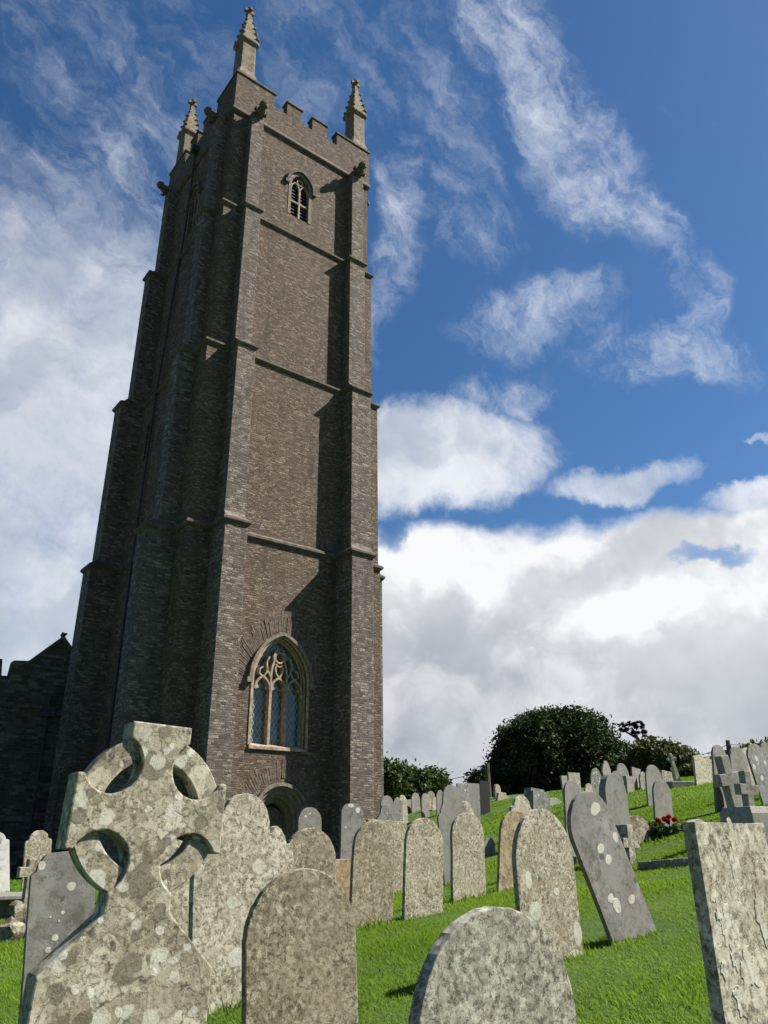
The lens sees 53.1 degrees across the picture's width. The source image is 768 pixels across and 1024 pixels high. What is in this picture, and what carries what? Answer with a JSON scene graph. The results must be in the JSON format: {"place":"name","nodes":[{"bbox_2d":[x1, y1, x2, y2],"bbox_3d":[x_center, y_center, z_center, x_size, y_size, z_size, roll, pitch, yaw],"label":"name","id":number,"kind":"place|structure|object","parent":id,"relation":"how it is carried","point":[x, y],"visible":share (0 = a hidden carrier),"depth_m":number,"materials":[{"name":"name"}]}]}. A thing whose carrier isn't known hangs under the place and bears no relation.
{"place":"outdoors","nodes":[
{"label":"outdoors","id":0,"kind":"place"},
{"bbox_2d":[5,900,26,921],"bbox_3d":[-3.897,4.317,8.191,0.231,0.343,0.268,-4,-24,9],"label":"rubble stone","id":1,"kind":"object","parent":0,"point":[17,910],"visible":0.5,"depth_m":8.12,"materials":[{"name":"beige stone"}]},
{"bbox_2d":[0,776,767,1023],"bbox_3d":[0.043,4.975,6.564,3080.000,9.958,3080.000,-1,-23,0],"label":"ground","id":2,"kind":"structure","parent":0,"point":[413,816],"depth_m":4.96,"materials":[{"name":"green plant"}]},
{"bbox_2d":[0,833,9,891],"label":"gravestone","id":3,"kind":"object","parent":2,"relation":"on","point":[4,866],"visible":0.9,"depth_m":13.05,"materials":[{"name":"white stone"}]},
{"bbox_2d":[0,891,21,918],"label":"table tomb","id":4,"kind":"object","parent":2,"relation":"on","point":[7,899],"visible":0.27,"depth_m":9.54,"materials":[{"name":"stone"}]},
{"bbox_2d":[0,916,24,941],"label":"rubble stone","id":5,"kind":"object","parent":2,"relation":"on","point":[12,928],"visible":0.76,"depth_m":7.91,"materials":[{"name":"beige stone"}]},
{"bbox_2d":[16,858,37,906],"bbox_3d":[-4.029,4.383,8.661,0.283,0.872,0.120,17,-29,-34],"label":"stone cross","id":6,"kind":"object","parent":2,"relation":"on","point":[27,870],"visible":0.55,"depth_m":8.70,"materials":[{"name":"beige stone"}]},
{"bbox_2d":[0,632,71,874],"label":"church nave","id":7,"kind":"structure","parent":2,"relation":"on","point":[32,691],"depth_m":29.77,"materials":[{"name":"stone"}]},
{"bbox_2d":[20,830,51,891],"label":"gravestone","id":8,"kind":"object","parent":2,"relation":"on","point":[37,844],"visible":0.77,"depth_m":10.57,"materials":[{"name":"beige stone"}]},
{"bbox_2d":[18,851,94,1018],"bbox_3d":[-1.723,2.511,4.035,0.347,1.337,0.037,12,-26,-37],"label":"gravestone","id":9,"kind":"object","parent":2,"relation":"on","point":[61,899],"visible":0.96,"depth_m":4.14,"materials":[{"name":"grey stone"}]},
{"bbox_2d":[18,721,225,1023],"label":"celtic cross","id":10,"kind":"object","parent":2,"relation":"on","point":[127,951],"visible":1,"depth_m":2.90,"materials":[{"name":"stone"}]},
{"bbox_2d":[160,840,189,935],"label":"gravestone","id":11,"kind":"object","parent":2,"relation":"on","point":[179,908],"visible":0.06,"depth_m":6.29,"materials":[{"name":"stone"}]},
{"bbox_2d":[43,6,384,863],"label":"church tower","id":12,"kind":"structure","parent":2,"relation":"on","point":[229,612],"depth_m":30.96,"materials":[{"name":"brick"}]},
{"bbox_2d":[184,181,201,237],"bbox_3d":[-9.387,-15.174,38.473,0.570,3.040,1.760,17,-29,-34],"label":"belfry window","id":13,"kind":"structure","parent":12,"relation":"in","point":[196,189],"depth_m":38.55,"materials":[{"name":"stone"}]},
{"bbox_2d":[246,632,315,752],"bbox_3d":[-3.859,6.490,27.925,2.840,4.210,0.640,17,-29,-34],"label":"window","id":14,"kind":"structure","parent":12,"relation":"in","point":[276,676],"depth_m":27.95,"materials":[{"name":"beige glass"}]},
{"bbox_2d":[257,783,307,842],"bbox_3d":[-3.748,11.089,26.179,2.340,3.500,0.880,17,-29,-34],"label":"door","id":15,"kind":"structure","parent":12,"relation":"in","point":[289,801],"depth_m":26.76,"materials":[{"name":"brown wood"}]},
{"bbox_2d":[285,169,316,224],"bbox_3d":[-4.211,-15.500,37.825,1.760,3.040,0.570,17,-29,-34],"label":"belfry window","id":16,"kind":"structure","parent":12,"relation":"in","point":[301,190],"depth_m":37.91,"materials":[{"name":"stone"}]},
{"bbox_2d":[188,793,292,1014],"bbox_3d":[-0.896,2.627,4.897,0.729,1.569,0.061,12,-26,-36],"label":"gravestone","id":17,"kind":"object","parent":2,"relation":"on","point":[241,870],"visible":0.65,"depth_m":4.88,"materials":[{"name":"stone"}]},
{"bbox_2d":[241,868,357,1023],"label":"gravestone","id":18,"kind":"object","parent":2,"relation":"on","point":[299,962],"visible":1,"depth_m":3.40,"materials":[{"name":"brown stone"}]},
{"bbox_2d":[297,807,320,830],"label":"gravestone","id":19,"kind":"object","parent":2,"relation":"on","point":[309,817],"visible":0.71,"depth_m":12.94,"materials":[{"name":"grey stone"}]},
{"bbox_2d":[287,828,335,880],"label":"gravestone","id":20,"kind":"object","parent":2,"relation":"on","point":[312,848],"visible":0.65,"depth_m":6.21,"materials":[{"name":"brown stone"}]},
{"bbox_2d":[336,859,350,898],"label":"gravestone","id":21,"kind":"object","parent":2,"relation":"on","point":[343,867],"visible":0.15,"depth_m":7.77,"materials":[{"name":"beige stone"}]},
{"bbox_2d":[339,803,362,858],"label":"gravestone","id":22,"kind":"object","parent":2,"relation":"on","point":[351,819],"visible":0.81,"depth_m":12.00,"materials":[{"name":"grey stone"}]},
{"bbox_2d":[349,821,394,927],"bbox_3d":[-0.113,3.522,7.090,0.489,1.250,0.040,21,-31,-33],"label":"gravestone","id":23,"kind":"object","parent":2,"relation":"on","point":[372,873],"visible":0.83,"depth_m":7.14,"materials":[{"name":"brown stone"}]},
{"bbox_2d":[376,804,393,820],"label":"gravestone","id":24,"kind":"object","parent":2,"relation":"on","point":[385,812],"visible":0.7,"depth_m":16.80,"materials":[{"name":"stone"}]},
{"bbox_2d":[366,819,406,892],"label":"gravestone","id":25,"kind":"object","parent":2,"relation":"on","point":[397,829],"visible":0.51,"depth_m":11.46,"materials":[{"name":"beige stone"}]},
{"bbox_2d":[380,796,393,818],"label":"gravestone","id":26,"kind":"object","parent":2,"relation":"on","point":[387,800],"visible":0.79,"depth_m":20.61,"materials":[{"name":"stone"}]},
{"bbox_2d":[393,797,402,820],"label":"gravestone","id":27,"kind":"object","parent":2,"relation":"on","point":[397,809],"visible":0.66,"depth_m":28.91,"materials":[{"name":"stone"}]},
{"bbox_2d":[383,751,420,800],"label":"shrub","id":28,"kind":"object","parent":2,"relation":"on","point":[396,777],"visible":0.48,"depth_m":51.31,"materials":[{"name":"green plant"}]},
{"bbox_2d":[399,795,407,822],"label":"gravestone","id":29,"kind":"object","parent":2,"relation":"on","point":[404,804],"visible":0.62,"depth_m":33.65,"materials":[{"name":"stone"}]},
{"bbox_2d":[411,793,419,812],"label":"gravestone","id":30,"kind":"object","parent":2,"relation":"on","point":[415,801],"visible":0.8,"depth_m":35.50,"materials":[{"name":"grey stone"}]},
{"bbox_2d":[402,818,442,919],"bbox_3d":[0.387,3.692,7.596,0.499,1.246,0.040,20,-31,-33],"label":"gravestone","id":31,"kind":"object","parent":2,"relation":"on","point":[422,889],"visible":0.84,"depth_m":7.63,"materials":[{"name":"beige stone"}]},
{"bbox_2d":[421,793,428,817],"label":"gravestone","id":32,"kind":"object","parent":2,"relation":"on","point":[424,805],"visible":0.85,"depth_m":33.60,"materials":[{"name":"grey stone"}]},
{"bbox_2d":[405,758,452,806],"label":"shrub","id":33,"kind":"object","parent":2,"relation":"on","point":[431,778],"visible":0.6,"depth_m":52.20,"materials":[{"name":"green plant"}]},
{"bbox_2d":[429,798,431,809],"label":"gravestone","id":34,"kind":"object","parent":2,"relation":"on","point":[430,803],"visible":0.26,"depth_m":35.19,"materials":[{"name":"beige stone"}]},
{"bbox_2d":[427,791,434,798],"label":"gravestone","id":35,"kind":"object","parent":2,"relation":"on","point":[431,794],"visible":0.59,"depth_m":37.53,"materials":[{"name":"stone"}]},
{"bbox_2d":[432,797,435,810],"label":"gravestone","id":36,"kind":"object","parent":2,"relation":"on","point":[434,803],"visible":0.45,"depth_m":34.98,"materials":[{"name":"stone"}]},
{"bbox_2d":[436,790,442,815],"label":"gravestone","id":37,"kind":"object","parent":2,"relation":"on","point":[438,799],"visible":0.61,"depth_m":33.59,"materials":[{"name":"stone"}]},
{"bbox_2d":[437,785,468,885],"bbox_3d":[1.132,5.176,11.953,0.692,1.763,0.030,10,-25,-37],"label":"gravestone","id":38,"kind":"object","parent":2,"relation":"on","point":[452,807],"visible":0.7,"depth_m":12.00,"materials":[{"name":"stone"}]},
{"bbox_2d":[456,783,468,802],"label":"gravestone","id":39,"kind":"object","parent":2,"relation":"on","point":[462,788],"visible":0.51,"depth_m":26.24,"materials":[{"name":"stone"}]},
{"bbox_2d":[450,813,485,901],"bbox_3d":[0.953,4.086,8.707,0.514,1.269,0.040,19,-30,-34],"label":"gravestone","id":40,"kind":"object","parent":2,"relation":"on","point":[467,865],"visible":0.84,"depth_m":8.75,"materials":[{"name":"beige stone"}]},
{"bbox_2d":[463,801,473,814],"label":"gravestone","id":41,"kind":"object","parent":2,"relation":"on","point":[468,806],"visible":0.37,"depth_m":14.02,"materials":[{"name":"stone"}]},
{"bbox_2d":[464,783,480,821],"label":"gravestone","id":42,"kind":"object","parent":2,"relation":"on","point":[474,795],"visible":0.57,"depth_m":27.99,"materials":[{"name":"stone"}]},
{"bbox_2d":[463,766,493,796],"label":"tree","id":43,"kind":"object","parent":2,"relation":"on","point":[471,778],"visible":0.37,"depth_m":58.00,"materials":[{"name":"green plant"}]},
{"bbox_2d":[475,780,489,814],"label":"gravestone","id":44,"kind":"object","parent":2,"relation":"on","point":[484,788],"visible":0.61,"depth_m":30.78,"materials":[{"name":"grey stone"}]},
{"bbox_2d":[485,763,491,796],"bbox_3d":[5.342,13.997,39.332,0.254,2.169,0.254,-10,-25,21],"label":"utility pole","id":45,"kind":"object","parent":2,"relation":"on","point":[487,771],"visible":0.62,"depth_m":39.48,"materials":[{"name":"brown wood"}]},
{"bbox_2d":[484,838,494,857],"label":"gravestone","id":46,"kind":"object","parent":2,"relation":"on","point":[489,846],"visible":0.55,"depth_m":15.19,"materials":[{"name":"stone"}]},
{"bbox_2d":[409,906,576,1023],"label":"gravestone","id":47,"kind":"object","parent":2,"relation":"on","point":[491,965],"visible":1,"depth_m":2.55,"materials":[{"name":"grey stone"}]},
{"bbox_2d":[493,784,500,798],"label":"gravestone","id":48,"kind":"object","parent":2,"relation":"on","point":[496,788],"visible":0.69,"depth_m":35.44,"materials":[{"name":"beige stone"}]},
{"bbox_2d":[495,792,507,800],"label":"gravestone","id":49,"kind":"object","parent":2,"relation":"on","point":[500,795],"visible":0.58,"depth_m":34.27,"materials":[{"name":"beige stone"}]},
{"bbox_2d":[496,811,523,890],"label":"gravestone","id":50,"kind":"object","parent":2,"relation":"on","point":[510,820],"visible":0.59,"depth_m":9.62,"materials":[{"name":"beige stone"}]},
{"bbox_2d":[509,796,531,814],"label":"gravestone","id":51,"kind":"object","parent":2,"relation":"on","point":[521,804],"visible":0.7,"depth_m":10.65,"materials":[{"name":"stone"}]},
{"bbox_2d":[524,788,543,791],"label":"gravestone","id":52,"kind":"object","parent":2,"relation":"on","point":[528,789],"visible":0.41,"depth_m":17.62,"materials":[{"name":"stone"}]},
{"bbox_2d":[524,790,549,810],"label":"gravestone","id":53,"kind":"object","parent":2,"relation":"on","point":[538,800],"visible":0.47,"depth_m":15.68,"materials":[{"name":"stone"}]},
{"bbox_2d":[512,809,582,960],"bbox_3d":[1.060,2.586,4.952,0.571,1.258,0.042,16,-28,-35],"label":"gravestone","id":54,"kind":"object","parent":2,"relation":"on","point":[545,892],"visible":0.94,"depth_m":5.01,"materials":[{"name":"beige stone"}]},
{"bbox_2d":[474,701,631,796],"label":"evergreen tree","id":55,"kind":"object","parent":2,"relation":"on","point":[543,748],"visible":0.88,"depth_m":45.65,"materials":[{"name":"green plant"}]},
{"bbox_2d":[550,798,560,805],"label":"gravestone","id":56,"kind":"object","parent":2,"relation":"on","point":[553,801],"visible":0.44,"depth_m":24.30,"materials":[{"name":"grey stone"}]},
{"bbox_2d":[560,776,566,802],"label":"gravestone","id":57,"kind":"object","parent":2,"relation":"on","point":[563,779],"visible":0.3,"depth_m":21.11,"materials":[{"name":"grey stone"}]},
{"bbox_2d":[563,780,580,855],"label":"gravestone","id":58,"kind":"object","parent":2,"relation":"on","point":[571,789],"visible":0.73,"depth_m":11.43,"materials":[{"name":"stone"}]},
{"bbox_2d":[567,772,580,790],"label":"gravestone","id":59,"kind":"object","parent":2,"relation":"on","point":[575,777],"visible":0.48,"depth_m":19.38,"materials":[{"name":"grey stone"}]},
{"bbox_2d":[573,856,578,865],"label":"grave kerb","id":60,"kind":"structure","parent":2,"relation":"on","point":[575,860],"depth_m":10.83,"materials":[{"name":"stone"}]},
{"bbox_2d":[584,783,592,791],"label":"gravestone","id":61,"kind":"object","parent":2,"relation":"on","point":[588,787],"visible":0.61,"depth_m":24.36,"materials":[{"name":"stone"}]},
{"bbox_2d":[590,768,600,793],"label":"gravestone","id":62,"kind":"object","parent":2,"relation":"on","point":[595,776],"visible":0.58,"depth_m":24.67,"materials":[{"name":"stone"}]},
{"bbox_2d":[601,761,610,775],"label":"gravestone","id":63,"kind":"object","parent":2,"relation":"on","point":[605,768],"visible":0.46,"depth_m":21.16,"materials":[{"name":"grey stone"}]},
{"bbox_2d":[567,791,656,944],"bbox_3d":[1.624,2.649,5.385,0.479,1.386,0.038,-15,-9,-43],"label":"gravestone","id":64,"kind":"object","parent":2,"relation":"on","point":[608,874],"visible":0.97,"depth_m":5.38,"materials":[{"name":"grey stone"}]},
{"bbox_2d":[599,773,629,824],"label":"gravestone","id":65,"kind":"object","parent":2,"relation":"on","point":[612,793],"visible":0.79,"depth_m":10.73,"materials":[{"name":"stone"}]},
{"bbox_2d":[611,771,623,782],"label":"gravestone","id":66,"kind":"object","parent":2,"relation":"on","point":[618,774],"visible":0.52,"depth_m":20.14,"materials":[{"name":"stone"}]},
{"bbox_2d":[615,763,628,775],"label":"gravestone","id":67,"kind":"object","parent":2,"relation":"on","point":[621,769],"visible":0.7,"depth_m":23.69,"materials":[{"name":"stone"}]},
{"bbox_2d":[615,740,634,772],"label":"evergreen shrub","id":68,"kind":"object","parent":2,"relation":"on","point":[625,744],"visible":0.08,"depth_m":47.34,"materials":[{"name":"green plant"}]},
{"bbox_2d":[615,825,639,863],"bbox_3d":[3.101,4.380,9.839,0.343,0.699,0.200,17,-29,-34],"label":"stone cross","id":69,"kind":"object","parent":2,"relation":"on","point":[630,842],"visible":0.52,"depth_m":9.84,"materials":[{"name":"beige stone"}]},
{"bbox_2d":[622,776,637,792],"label":"gravestone","id":70,"kind":"object","parent":2,"relation":"on","point":[630,783],"visible":0.56,"depth_m":22.69,"materials":[{"name":"grey stone"}]},
{"bbox_2d":[614,720,656,739],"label":"pine tree","id":71,"kind":"object","parent":2,"relation":"on","point":[634,725],"visible":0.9,"depth_m":55.45,"materials":[{"name":"green plant"}]},
{"bbox_2d":[631,767,640,787],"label":"gravestone","id":72,"kind":"object","parent":2,"relation":"on","point":[635,772],"visible":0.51,"depth_m":23.58,"materials":[{"name":"grey stone"}]},
{"bbox_2d":[629,815,650,843],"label":"gravestone","id":73,"kind":"object","parent":2,"relation":"on","point":[640,825],"visible":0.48,"depth_m":11.44,"materials":[{"name":"stone"}]},
{"bbox_2d":[639,772,644,789],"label":"gravestone","id":74,"kind":"object","parent":2,"relation":"on","point":[641,780],"visible":0.47,"depth_m":22.90,"materials":[{"name":"grey stone"}]},
{"bbox_2d":[645,765,661,805],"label":"gravestone","id":75,"kind":"object","parent":2,"relation":"on","point":[652,774],"visible":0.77,"depth_m":17.91,"materials":[{"name":"stone"}]},
{"bbox_2d":[622,734,699,775],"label":"hedge","id":76,"kind":"object","parent":2,"relation":"on","point":[643,753],"visible":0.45,"depth_m":44.69,"materials":[{"name":"green plant"}]},
{"bbox_2d":[652,779,673,826],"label":"gravestone","id":77,"kind":"object","parent":2,"relation":"on","point":[662,799],"visible":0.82,"depth_m":13.00,"materials":[{"name":"stone"}]},
{"bbox_2d":[637,858,688,869],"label":"grave kerb","id":78,"kind":"structure","parent":2,"relation":"on","point":[663,863],"depth_m":8.66,"materials":[{"name":"stone"}]},
{"bbox_2d":[648,814,683,839],"bbox_3d":[4.310,4.810,11.697,0.899,0.403,0.471,-1,-23,0],"label":"rose bush","id":79,"kind":"object","parent":2,"relation":"on","point":[659,828],"visible":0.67,"depth_m":11.59,"materials":[{"name":"green plant"}]},
{"bbox_2d":[660,770,672,781],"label":"gravestone","id":80,"kind":"object","parent":2,"relation":"on","point":[666,776],"visible":0.48,"depth_m":22.35,"materials":[{"name":"grey stone"}]},
{"bbox_2d":[666,753,693,788],"bbox_3d":[8.169,7.368,21.444,0.680,1.214,0.500,5,-24,-12],"label":"celtic cross","id":81,"kind":"object","parent":2,"relation":"on","point":[677,782],"visible":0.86,"depth_m":21.28,"materials":[{"name":"grey stone"}]},
{"bbox_2d":[685,819,703,852],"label":"gravestone","id":82,"kind":"object","parent":2,"relation":"on","point":[695,820],"visible":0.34,"depth_m":9.54,"materials":[{"name":"grey stone"}]},
{"bbox_2d":[692,754,711,785],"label":"gravestone","id":83,"kind":"object","parent":2,"relation":"on","point":[702,770],"visible":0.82,"depth_m":21.61,"materials":[{"name":"stone"}]},
{"bbox_2d":[704,757,712,780],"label":"gravestone","id":84,"kind":"object","parent":2,"relation":"on","point":[708,760],"visible":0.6,"depth_m":21.99,"materials":[{"name":"beige stone"}]},
{"bbox_2d":[711,745,726,812],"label":"gravestone","id":85,"kind":"object","parent":2,"relation":"on","point":[719,797],"visible":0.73,"depth_m":13.93,"materials":[{"name":"stone"}]},
{"bbox_2d":[672,736,767,776],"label":"hedge","id":86,"kind":"object","parent":2,"relation":"on","point":[687,770],"visible":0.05,"depth_m":42.11,"materials":[{"name":"green plant"}]},
{"bbox_2d":[682,817,767,1023],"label":"gravestone","id":87,"kind":"object","parent":2,"relation":"on","point":[728,864],"visible":1,"depth_m":2.77,"materials":[{"name":"stone"}]},
{"bbox_2d":[713,755,741,806],"bbox_3d":[4.458,3.721,9.866,0.393,1.152,0.120,10,-26,-24],"label":"stone cross","id":88,"kind":"object","parent":2,"relation":"on","point":[726,778],"visible":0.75,"depth_m":9.91,"materials":[{"name":"grey stone"}]},
{"bbox_2d":[726,740,730,756],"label":"utility pole","id":89,"kind":"object","parent":2,"relation":"on","point":[728,746],"visible":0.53,"depth_m":40.57,"materials":[{"name":"brown wood"}]},
{"bbox_2d":[729,746,748,805],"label":"gravestone","id":90,"kind":"object","parent":2,"relation":"on","point":[738,759],"visible":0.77,"depth_m":14.04,"materials":[{"name":"stone"}]},
{"bbox_2d":[719,771,767,839],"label":"stone cross","id":91,"kind":"object","parent":2,"relation":"on","point":[748,811],"visible":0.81,"depth_m":8.91,"materials":[{"name":"grey stone"}]},
{"bbox_2d":[742,748,754,784],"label":"gravestone","id":92,"kind":"object","parent":2,"relation":"on","point":[751,776],"visible":0.12,"depth_m":15.60,"materials":[{"name":"stone"}]},
{"bbox_2d":[746,744,767,805],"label":"gravestone","id":93,"kind":"object","parent":2,"relation":"on","point":[757,762],"visible":0.94,"depth_m":12.77,"materials":[{"name":"stone"}]},
{"bbox_2d":[760,743,767,766],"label":"gravestone","id":94,"kind":"object","parent":2,"relation":"on","point":[764,747],"visible":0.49,"depth_m":14.79,"materials":[{"name":"grey stone"}]},
{"bbox_2d":[0,0,767,785],"label":"sky","id":95,"kind":"structure","parent":0,"point":[567,211],"materials":[{"name":"blue"}]}
]}

